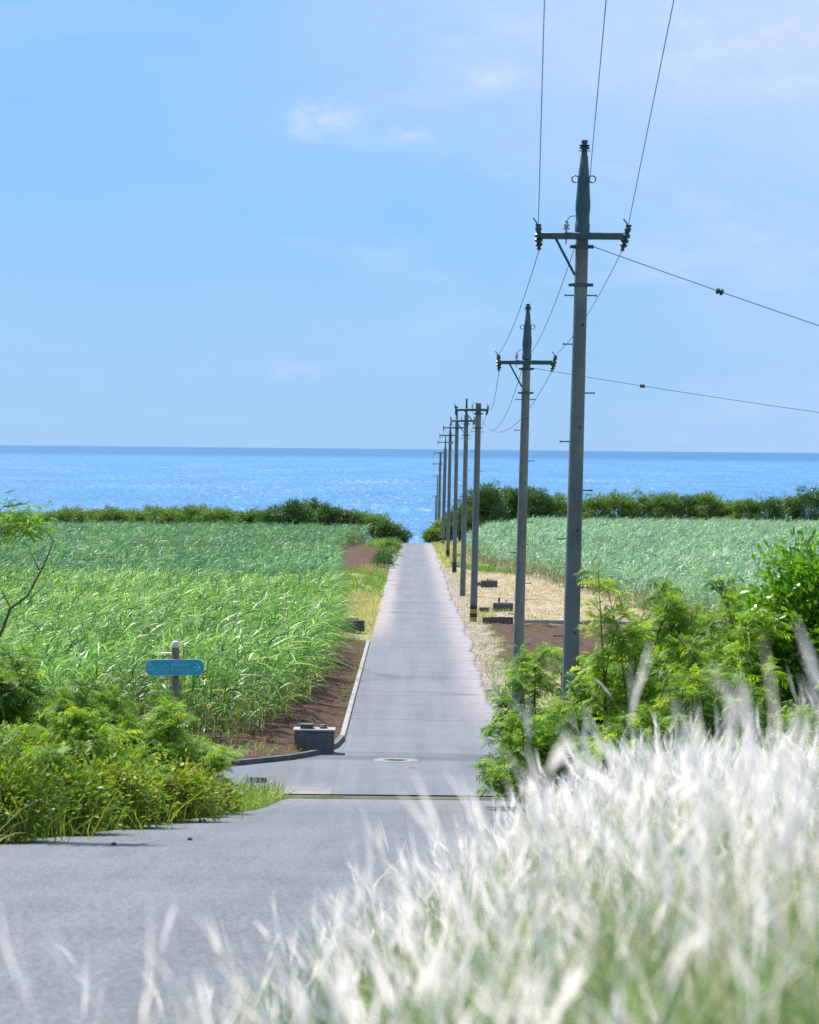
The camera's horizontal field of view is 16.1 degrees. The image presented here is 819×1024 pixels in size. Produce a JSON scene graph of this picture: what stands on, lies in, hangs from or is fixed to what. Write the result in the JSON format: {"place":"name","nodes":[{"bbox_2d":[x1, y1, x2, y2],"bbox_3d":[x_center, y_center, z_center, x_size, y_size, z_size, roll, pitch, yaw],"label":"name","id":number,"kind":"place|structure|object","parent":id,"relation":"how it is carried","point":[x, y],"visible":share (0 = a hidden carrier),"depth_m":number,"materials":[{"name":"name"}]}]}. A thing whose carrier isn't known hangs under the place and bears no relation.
{"place":"outdoors","nodes":[
{"label":"outdoors","id":0,"kind":"place"},
{"bbox_2d":[0,799,540,1023],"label":"road","id":1,"kind":"structure","parent":0,"point":[98,891],"depth_m":22.52,"materials":[{"name":"grey asphalt"}]},
{"bbox_2d":[215,741,343,793],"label":"side road","id":2,"kind":"structure","parent":0,"point":[316,774],"depth_m":61.31,"materials":[{"name":"grey asphalt"}]},
{"bbox_2d":[2,541,810,1023],"bbox_3d":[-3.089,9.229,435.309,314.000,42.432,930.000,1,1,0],"label":"ground","id":3,"kind":"structure","parent":0,"point":[328,707],"depth_m":101.94,"materials":[{"name":"brown soil"}]},
{"bbox_2d":[0,642,38,715],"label":"feathery bush","id":4,"kind":"object","parent":3,"relation":"on","point":[10,666],"visible":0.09,"depth_m":50.17,"materials":[{"name":"green plant"}]},
{"bbox_2d":[0,490,62,636],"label":"slender tree","id":5,"kind":"object","parent":3,"relation":"on","point":[22,519],"visible":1,"depth_m":35.66,"materials":[{"name":"green plant"}]},
{"bbox_2d":[0,637,77,741],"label":"feathery bush","id":6,"kind":"object","parent":3,"relation":"on","point":[12,698],"visible":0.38,"depth_m":45.17,"materials":[{"name":"green plant"}]},
{"bbox_2d":[0,721,77,809],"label":"feathery bush","id":7,"kind":"object","parent":3,"relation":"on","point":[49,753],"visible":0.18,"depth_m":37.98,"materials":[{"name":"green plant"}]},
{"bbox_2d":[28,509,64,523],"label":"coastal shrub","id":8,"kind":"object","parent":3,"relation":"on","point":[48,518],"visible":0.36,"depth_m":329.42,"materials":[{"name":"green plant"}]},
{"bbox_2d":[0,745,135,844],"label":"roadside shrub","id":9,"kind":"object","parent":3,"relation":"on","point":[15,790],"visible":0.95,"depth_m":34.41,"materials":[{"name":"green plant"}]},
{"bbox_2d":[47,504,93,523],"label":"coastal shrub","id":10,"kind":"object","parent":3,"relation":"on","point":[67,514],"visible":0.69,"depth_m":329.69,"materials":[{"name":"green plant"}]},
{"bbox_2d":[1,702,143,767],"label":"feathery bush","id":11,"kind":"object","parent":3,"relation":"on","point":[94,738],"visible":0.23,"depth_m":43.42,"materials":[{"name":"green plant"}]},
{"bbox_2d":[4,741,145,836],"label":"roadside shrub","id":12,"kind":"object","parent":3,"relation":"on","point":[83,796],"visible":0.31,"depth_m":37.39,"materials":[{"name":"green plant"}]},
{"bbox_2d":[34,675,128,742],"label":"feathery bush","id":13,"kind":"object","parent":3,"relation":"on","point":[87,702],"visible":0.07,"depth_m":47.99,"materials":[{"name":"green plant"}]},
{"bbox_2d":[0,714,166,831],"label":"roadside shrub","id":14,"kind":"object","parent":3,"relation":"on","point":[33,741],"visible":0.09,"depth_m":39.16,"materials":[{"name":"green plant"}]},
{"bbox_2d":[90,503,135,524],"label":"coastal shrub","id":15,"kind":"object","parent":3,"relation":"on","point":[114,513],"visible":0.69,"depth_m":330.82,"materials":[{"name":"green plant"}]},
{"bbox_2d":[68,727,177,764],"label":"roadside shrub","id":16,"kind":"object","parent":3,"relation":"on","point":[147,760],"visible":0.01,"depth_m":45.07,"materials":[{"name":"green plant"}]},
{"bbox_2d":[68,741,179,816],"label":"feathery bush","id":17,"kind":"object","parent":3,"relation":"on","point":[127,756],"visible":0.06,"depth_m":43.34,"materials":[{"name":"green plant"}]},
{"bbox_2d":[125,506,154,524],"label":"coastal shrub","id":18,"kind":"object","parent":3,"relation":"on","point":[139,516],"visible":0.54,"depth_m":332.82,"materials":[{"name":"green plant"}]},
{"bbox_2d":[84,677,199,763],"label":"feathery bush","id":19,"kind":"object","parent":3,"relation":"on","point":[166,726],"visible":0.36,"depth_m":48.88,"materials":[{"name":"green plant"}]},
{"bbox_2d":[68,740,220,829],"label":"roadside shrub","id":20,"kind":"object","parent":3,"relation":"on","point":[134,784],"visible":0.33,"depth_m":40.38,"materials":[{"name":"green plant"}]},
{"bbox_2d":[0,769,305,842],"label":"verge grass","id":21,"kind":"structure","parent":3,"relation":"on","point":[263,797],"depth_m":54.34,"materials":[{"name":"green plant"}]},
{"bbox_2d":[140,503,173,523],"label":"coastal shrub","id":22,"kind":"object","parent":3,"relation":"on","point":[156,511],"visible":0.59,"depth_m":335.73,"materials":[{"name":"green plant"}]},
{"bbox_2d":[147,505,197,525],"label":"coastal shrub","id":23,"kind":"object","parent":3,"relation":"on","point":[163,516],"visible":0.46,"depth_m":334.29,"materials":[{"name":"green plant"}]},
{"bbox_2d":[145,641,203,732],"bbox_3d":[-4.779,4.126,59.076,1.200,3.000,0.229,1,1,0],"label":"signpost","id":24,"kind":"object","parent":3,"relation":"on","point":[175,667],"visible":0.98,"depth_m":58.95,"materials":[{"name":"blue metal"}]},
{"bbox_2d":[132,730,232,780],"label":"feathery bush","id":25,"kind":"object","parent":3,"relation":"on","point":[196,742],"visible":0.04,"depth_m":50.06,"materials":[{"name":"green plant"}]},
{"bbox_2d":[0,559,366,742],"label":"sugarcane field","id":26,"kind":"structure","parent":3,"relation":"on","point":[250,641],"depth_m":80.25,"materials":[{"name":"plant"}]},
{"bbox_2d":[124,748,246,822],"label":"roadside shrub","id":27,"kind":"object","parent":3,"relation":"on","point":[184,778],"visible":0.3,"depth_m":43.89,"materials":[{"name":"green plant"}]},
{"bbox_2d":[0,518,374,592],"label":"sugarcane field","id":28,"kind":"structure","parent":3,"relation":"on","point":[262,548],"depth_m":193.98,"materials":[{"name":"green plant"}]},
{"bbox_2d":[172,502,217,523],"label":"coastal shrub","id":29,"kind":"object","parent":3,"relation":"on","point":[191,510],"visible":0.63,"depth_m":332.20,"materials":[{"name":"green plant"}]},
{"bbox_2d":[157,742,243,813],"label":"feathery bush","id":30,"kind":"object","parent":3,"relation":"on","point":[217,764],"visible":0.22,"depth_m":48.84,"materials":[{"name":"green plant"}]},
{"bbox_2d":[166,756,260,817],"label":"roadside shrub","id":31,"kind":"object","parent":3,"relation":"on","point":[204,774],"visible":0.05,"depth_m":47.07,"materials":[{"name":"green plant"}]},
{"bbox_2d":[192,503,245,525],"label":"coastal shrub","id":32,"kind":"object","parent":3,"relation":"on","point":[223,515],"visible":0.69,"depth_m":330.18,"materials":[{"name":"green plant"}]},
{"bbox_2d":[214,770,257,814],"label":"roadside shrub","id":33,"kind":"object","parent":3,"relation":"on","point":[228,802],"visible":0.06,"depth_m":49.54,"materials":[{"name":"green plant"}]},
{"bbox_2d":[237,505,267,524],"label":"coastal shrub","id":34,"kind":"object","parent":3,"relation":"on","point":[251,515],"visible":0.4,"depth_m":333.98,"materials":[{"name":"green plant"}]},
{"bbox_2d":[251,503,294,525],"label":"coastal shrub","id":35,"kind":"object","parent":3,"relation":"on","point":[266,516],"visible":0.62,"depth_m":331.50,"materials":[{"name":"green plant"}]},
{"bbox_2d":[221,735,344,765],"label":"corner kerb","id":36,"kind":"structure","parent":3,"relation":"on","point":[339,740],"depth_m":64.12,"materials":[{"name":"concrete"}]},
{"bbox_2d":[269,497,318,525],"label":"coastal shrub","id":37,"kind":"object","parent":3,"relation":"on","point":[294,509],"visible":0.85,"depth_m":329.82,"materials":[{"name":"green plant"}]},
{"bbox_2d":[194,537,397,755],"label":"verge grass","id":38,"kind":"structure","parent":3,"relation":"on","point":[377,582],"depth_m":156.69,"materials":[{"name":"green plant"}]},
{"bbox_2d":[290,497,328,524],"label":"coastal shrub","id":39,"kind":"object","parent":3,"relation":"on","point":[314,503],"visible":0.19,"depth_m":335.98,"materials":[{"name":"green plant"}]},
{"bbox_2d":[293,723,335,753],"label":"irrigation box","id":40,"kind":"object","parent":3,"relation":"on","point":[309,736],"visible":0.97,"depth_m":65.73,"materials":[{"name":"concrete"}]},
{"bbox_2d":[310,500,353,526],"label":"coastal shrub","id":41,"kind":"object","parent":3,"relation":"on","point":[322,515],"visible":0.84,"depth_m":331.94,"materials":[{"name":"green plant"}]},
{"bbox_2d":[328,508,368,527],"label":"coastal shrub","id":42,"kind":"object","parent":3,"relation":"on","point":[356,517],"visible":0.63,"depth_m":332.65,"materials":[{"name":"green plant"}]},
{"bbox_2d":[340,620,364,632],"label":"irrigation box","id":43,"kind":"object","parent":3,"relation":"on","point":[361,623],"visible":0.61,"depth_m":120.58,"materials":[{"name":"concrete"}]},
{"bbox_2d":[340,640,369,736],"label":"kerb","id":44,"kind":"structure","parent":3,"relation":"on","point":[350,706],"depth_m":84.21,"materials":[{"name":"concrete"}]},
{"bbox_2d":[352,557,391,576],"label":"bright shrub","id":45,"kind":"object","parent":3,"relation":"on","point":[362,571],"visible":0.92,"depth_m":197.17,"materials":[{"name":"green plant"}]},
{"bbox_2d":[358,512,391,537],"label":"coastal shrub","id":46,"kind":"object","parent":3,"relation":"on","point":[375,518],"visible":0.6,"depth_m":333.03,"materials":[{"name":"green plant"}]},
{"bbox_2d":[371,553,398,567],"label":"round shrub","id":47,"kind":"object","parent":3,"relation":"on","point":[383,559],"visible":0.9,"depth_m":221.94,"materials":[{"name":"green plant"}]},
{"bbox_2d":[375,545,402,557],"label":"round shrub","id":48,"kind":"object","parent":3,"relation":"on","point":[392,551],"visible":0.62,"depth_m":255.03,"materials":[{"name":"green plant"}]},
{"bbox_2d":[372,519,406,539],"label":"coastal shrub","id":49,"kind":"object","parent":3,"relation":"on","point":[387,528],"visible":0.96,"depth_m":329.50,"materials":[{"name":"green plant"}]},
{"bbox_2d":[0,617,818,1023],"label":"plume grass","id":50,"kind":"structure","parent":3,"relation":"on","point":[704,867],"depth_m":6.48,"materials":[{"name":"white plant"}]},
{"bbox_2d":[328,796,516,799],"bbox_3d":[0.021,5.649,56.743,5.370,0.130,0.590,1,1,0],"label":"gutter","id":51,"kind":"object","parent":3,"relation":"on","point":[412,797],"visible":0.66,"depth_m":56.72,"materials":[{"name":"grey concrete"}]},
{"bbox_2d":[420,526,445,542],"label":"coastal shrub","id":52,"kind":"object","parent":3,"relation":"on","point":[429,535],"visible":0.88,"depth_m":336.15,"materials":[{"name":"green plant"}]},
{"bbox_2d":[434,452,443,518],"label":"utility pole","id":53,"kind":"object","parent":3,"relation":"on","point":[439,501],"visible":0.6,"depth_m":369.90,"materials":[{"name":"concrete"}]},
{"bbox_2d":[437,436,452,544],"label":"utility pole","id":54,"kind":"object","parent":3,"relation":"on","point":[444,497],"visible":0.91,"depth_m":317.88,"materials":[{"name":"concrete"}]},
{"bbox_2d":[439,424,454,558],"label":"utility pole","id":55,"kind":"object","parent":3,"relation":"on","point":[450,435],"visible":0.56,"depth_m":254.91,"materials":[{"name":"concrete"}]},
{"bbox_2d":[434,514,467,541],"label":"coastal shrub","id":56,"kind":"object","parent":3,"relation":"on","point":[451,528],"visible":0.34,"depth_m":334.80,"materials":[{"name":"green plant"}]},
{"bbox_2d":[443,407,463,572],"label":"utility pole","id":57,"kind":"object","parent":3,"relation":"on","point":[454,553],"visible":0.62,"depth_m":211.91,"materials":[{"name":"concrete"}]},
{"bbox_2d":[450,398,474,595],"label":"utility pole","id":58,"kind":"object","parent":3,"relation":"on","point":[464,523],"visible":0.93,"depth_m":164.92,"materials":[{"name":"concrete"}]},
{"bbox_2d":[453,402,488,621],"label":"utility pole","id":59,"kind":"object","parent":3,"relation":"on","point":[474,555],"visible":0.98,"depth_m":132.91,"materials":[{"name":"concrete"}]},
{"bbox_2d":[451,488,493,533],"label":"coastal shrub","id":60,"kind":"object","parent":3,"relation":"on","point":[459,513],"visible":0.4,"depth_m":329.66,"materials":[{"name":"green plant"}]},
{"bbox_2d":[459,478,509,524],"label":"coastal shrub","id":61,"kind":"object","parent":3,"relation":"on","point":[487,498],"visible":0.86,"depth_m":327.10,"materials":[{"name":"green plant"}]},
{"bbox_2d":[481,578,497,587],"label":"irrigation box","id":62,"kind":"object","parent":3,"relation":"on","point":[487,583],"visible":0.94,"depth_m":180.14,"materials":[{"name":"concrete"}]},
{"bbox_2d":[482,617,512,623],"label":"wall","id":63,"kind":"structure","parent":3,"relation":"on","point":[501,620],"depth_m":131.27,"materials":[{"name":"concrete"}]},
{"bbox_2d":[493,597,512,611],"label":"irrigation box","id":64,"kind":"object","parent":3,"relation":"on","point":[498,605],"visible":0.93,"depth_m":145.14,"materials":[{"name":"concrete"}]},
{"bbox_2d":[502,485,538,520],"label":"coastal shrub","id":65,"kind":"object","parent":3,"relation":"on","point":[512,496],"visible":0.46,"depth_m":329.95,"materials":[{"name":"green plant"}]},
{"bbox_2d":[495,304,556,711],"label":"utility pole","id":66,"kind":"object","parent":3,"relation":"on","point":[520,552],"visible":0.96,"depth_m":78.50,"materials":[{"name":"concrete"}]},
{"bbox_2d":[534,368,818,412],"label":"span wire","id":67,"kind":"object","parent":66,"relation":"attached to","point":[641,385],"visible":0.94,"depth_m":78.54,"materials":[{"name":"metal"}]},
{"bbox_2d":[516,485,562,519],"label":"coastal shrub","id":68,"kind":"object","parent":3,"relation":"on","point":[543,502],"visible":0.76,"depth_m":327.44,"materials":[{"name":"green plant"}]},
{"bbox_2d":[469,638,616,807],"bbox_3d":[2.582,3.945,53.577,2.994,3.217,2.329,1,1,0],"label":"feathery bush","id":69,"kind":"object","parent":3,"relation":"on","point":[531,665],"visible":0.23,"depth_m":53.46,"materials":[{"name":"green plant"}]},
{"bbox_2d":[475,688,615,816],"bbox_3d":[1.935,3.709,43.068,2.034,2.066,2.183,0,1,-12],"label":"feathery bush","id":70,"kind":"object","parent":3,"relation":"on","point":[538,740],"visible":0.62,"depth_m":42.81,"materials":[{"name":"green plant"}]},
{"bbox_2d":[538,489,567,518],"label":"coastal shrub","id":71,"kind":"object","parent":3,"relation":"on","point":[562,505],"visible":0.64,"depth_m":329.53,"materials":[{"name":"green plant"}]},
{"bbox_2d":[518,654,629,790],"bbox_3d":[2.928,3.649,46.404,2.386,2.795,2.122,0,1,-19],"label":"feathery bush","id":72,"kind":"object","parent":3,"relation":"on","point":[581,691],"visible":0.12,"depth_m":46.35,"materials":[{"name":"green plant"}]},
{"bbox_2d":[431,540,724,792],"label":"verge grass","id":73,"kind":"structure","parent":3,"relation":"on","point":[439,546],"depth_m":152.85,"materials":[{"name":"plant"}]},
{"bbox_2d":[533,140,631,709],"bbox_3d":[2.882,-0.421,49.440,1.679,11.818,0.429,1,1,0],"label":"utility pole","id":74,"kind":"object","parent":3,"relation":"on","point":[581,235],"visible":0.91,"depth_m":49.38,"materials":[{"name":"concrete"}]},
{"bbox_2d":[538,0,544,222],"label":"power line","id":75,"kind":"object","parent":74,"relation":"attached to","point":[541,106],"visible":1,"depth_m":40.69,"materials":[{"name":"black metal"}]},
{"bbox_2d":[589,0,606,180],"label":"power line","id":76,"kind":"object","parent":74,"relation":"attached to","point":[598,85],"visible":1,"depth_m":40.65,"materials":[{"name":"black metal"}]},
{"bbox_2d":[628,0,673,223],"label":"power line","id":77,"kind":"object","parent":74,"relation":"attached to","point":[652,106],"visible":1,"depth_m":40.78,"materials":[{"name":"black metal"}]},
{"bbox_2d":[594,247,818,325],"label":"span wire","id":78,"kind":"object","parent":74,"relation":"attached to","point":[719,291],"visible":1,"depth_m":49.42,"materials":[{"name":"metal"}]},
{"bbox_2d":[524,620,641,624],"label":"wall","id":79,"kind":"structure","parent":3,"relation":"on","point":[560,621],"depth_m":131.67,"materials":[{"name":"concrete"}]},
{"bbox_2d":[582,492,620,520],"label":"coastal shrub","id":80,"kind":"object","parent":3,"relation":"on","point":[592,505],"visible":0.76,"depth_m":329.77,"materials":[{"name":"green plant"}]},
{"bbox_2d":[570,567,667,755],"bbox_3d":[3.106,2.756,42.974,1.522,3.932,1.363,1,1,0],"label":"feathery bush","id":81,"kind":"object","parent":3,"relation":"on","point":[625,705],"visible":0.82,"depth_m":42.79,"materials":[{"name":"green plant"}]},
{"bbox_2d":[596,489,645,519],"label":"coastal shrub","id":82,"kind":"object","parent":3,"relation":"on","point":[626,504],"visible":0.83,"depth_m":330.25,"materials":[{"name":"green plant"}]},
{"bbox_2d":[615,487,661,520],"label":"coastal shrub","id":83,"kind":"object","parent":3,"relation":"on","point":[643,500],"visible":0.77,"depth_m":331.60,"materials":[{"name":"green plant"}]},
{"bbox_2d":[572,726,707,793],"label":"feathery bush","id":84,"kind":"object","parent":3,"relation":"on","point":[603,759],"visible":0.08,"depth_m":38.27,"materials":[{"name":"green plant"}]},
{"bbox_2d":[466,513,818,624],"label":"sugarcane field","id":85,"kind":"structure","parent":3,"relation":"on","point":[634,554],"depth_m":188.79,"materials":[{"name":"plant"}]},
{"bbox_2d":[587,584,723,751],"bbox_3d":[3.748,3.032,45.114,2.115,3.789,2.618,2,2,43],"label":"feathery bush","id":86,"kind":"object","parent":3,"relation":"on","point":[667,618],"visible":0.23,"depth_m":45.23,"materials":[{"name":"green plant"}]},
{"bbox_2d":[642,490,684,520],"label":"coastal shrub","id":87,"kind":"object","parent":3,"relation":"on","point":[664,500],"visible":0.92,"depth_m":331.68,"materials":[{"name":"green plant"}]},
{"bbox_2d":[666,492,710,521],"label":"coastal shrub","id":88,"kind":"object","parent":3,"relation":"on","point":[687,504],"visible":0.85,"depth_m":332.91,"materials":[{"name":"green plant"}]},
{"bbox_2d":[629,578,755,691],"bbox_3d":[5.045,3.289,51.081,2.960,4.279,2.487,1,1,0],"label":"feathery bush","id":89,"kind":"object","parent":3,"relation":"on","point":[662,586],"visible":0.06,"depth_m":50.94,"materials":[{"name":"green plant"}]},
{"bbox_2d":[593,655,793,759],"bbox_3d":[3.871,3.182,39.559,2.711,2.511,2.397,1,1,0],"label":"feathery bush","id":90,"kind":"object","parent":3,"relation":"on","point":[662,719],"visible":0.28,"depth_m":39.39,"materials":[{"name":"green plant"}]},
{"bbox_2d":[680,491,726,520],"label":"coastal shrub","id":91,"kind":"object","parent":3,"relation":"on","point":[708,500],"visible":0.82,"depth_m":332.64,"materials":[{"name":"green plant"}]},
{"bbox_2d":[702,499,748,520],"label":"coastal shrub","id":92,"kind":"object","parent":3,"relation":"on","point":[721,510],"visible":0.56,"depth_m":332.19,"materials":[{"name":"green plant"}]},
{"bbox_2d":[653,591,806,749],"bbox_3d":[4.793,2.939,43.095,2.495,3.695,2.332,1,1,0],"label":"feathery bush","id":93,"kind":"object","parent":3,"relation":"on","point":[742,649],"visible":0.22,"depth_m":42.78,"materials":[{"name":"green plant"}]},
{"bbox_2d":[686,566,795,679],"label":"feathery bush","id":94,"kind":"object","parent":3,"relation":"on","point":[712,634],"visible":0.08,"depth_m":49.60,"materials":[{"name":"green plant"}]},
{"bbox_2d":[723,493,772,519],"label":"coastal shrub","id":95,"kind":"object","parent":3,"relation":"on","point":[742,506],"visible":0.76,"depth_m":329.98,"materials":[{"name":"green plant"}]},
{"bbox_2d":[683,727,818,793],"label":"feathery bush","id":96,"kind":"object","parent":3,"relation":"on","point":[796,737],"visible":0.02,"depth_m":36.05,"materials":[{"name":"green plant"}]},
{"bbox_2d":[716,526,818,746],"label":"glossy shrub","id":97,"kind":"object","parent":3,"relation":"on","point":[802,582],"visible":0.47,"depth_m":43.00,"materials":[{"name":"green plant"}]},
{"bbox_2d":[747,495,791,521],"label":"coastal shrub","id":98,"kind":"object","parent":3,"relation":"on","point":[769,506],"visible":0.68,"depth_m":328.74,"materials":[{"name":"green plant"}]},
{"bbox_2d":[749,687,818,759],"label":"feathery bush","id":99,"kind":"object","parent":3,"relation":"on","point":[786,726],"visible":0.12,"depth_m":39.38,"materials":[{"name":"green plant"}]},
{"bbox_2d":[768,492,809,521],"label":"coastal shrub","id":100,"kind":"object","parent":3,"relation":"on","point":[787,503],"visible":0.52,"depth_m":332.84,"materials":[{"name":"green plant"}]},
{"bbox_2d":[784,484,818,523],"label":"coastal shrub","id":101,"kind":"object","parent":3,"relation":"on","point":[812,498],"visible":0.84,"depth_m":332.14,"materials":[{"name":"green plant"}]},
{"bbox_2d":[0,445,818,542],"bbox_3d":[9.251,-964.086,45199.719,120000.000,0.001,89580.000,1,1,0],"label":"sea","id":102,"kind":"structure","parent":0,"point":[399,485],"depth_m":3139.96,"materials":[{"name":"blue liquid"}]},
{"bbox_2d":[0,0,818,452],"label":"sky","id":103,"kind":"structure","parent":0,"point":[224,223],"materials":[{"name":"blue"}]},
{"bbox_2d":[330,543,510,795],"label":"road","id":104,"kind":"structure","parent":0,"point":[421,698],"depth_m":82.77,"materials":[{"name":"grey asphalt"}]},
{"bbox_2d":[373,758,417,762],"bbox_3d":[-0.303,5.520,64.337,1.000,0.048,1.000,1,0,0],"label":"manhole","id":105,"kind":"object","parent":104,"relation":"on","point":[397,760],"visible":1,"depth_m":64.22,"materials":[{"name":"concrete"}]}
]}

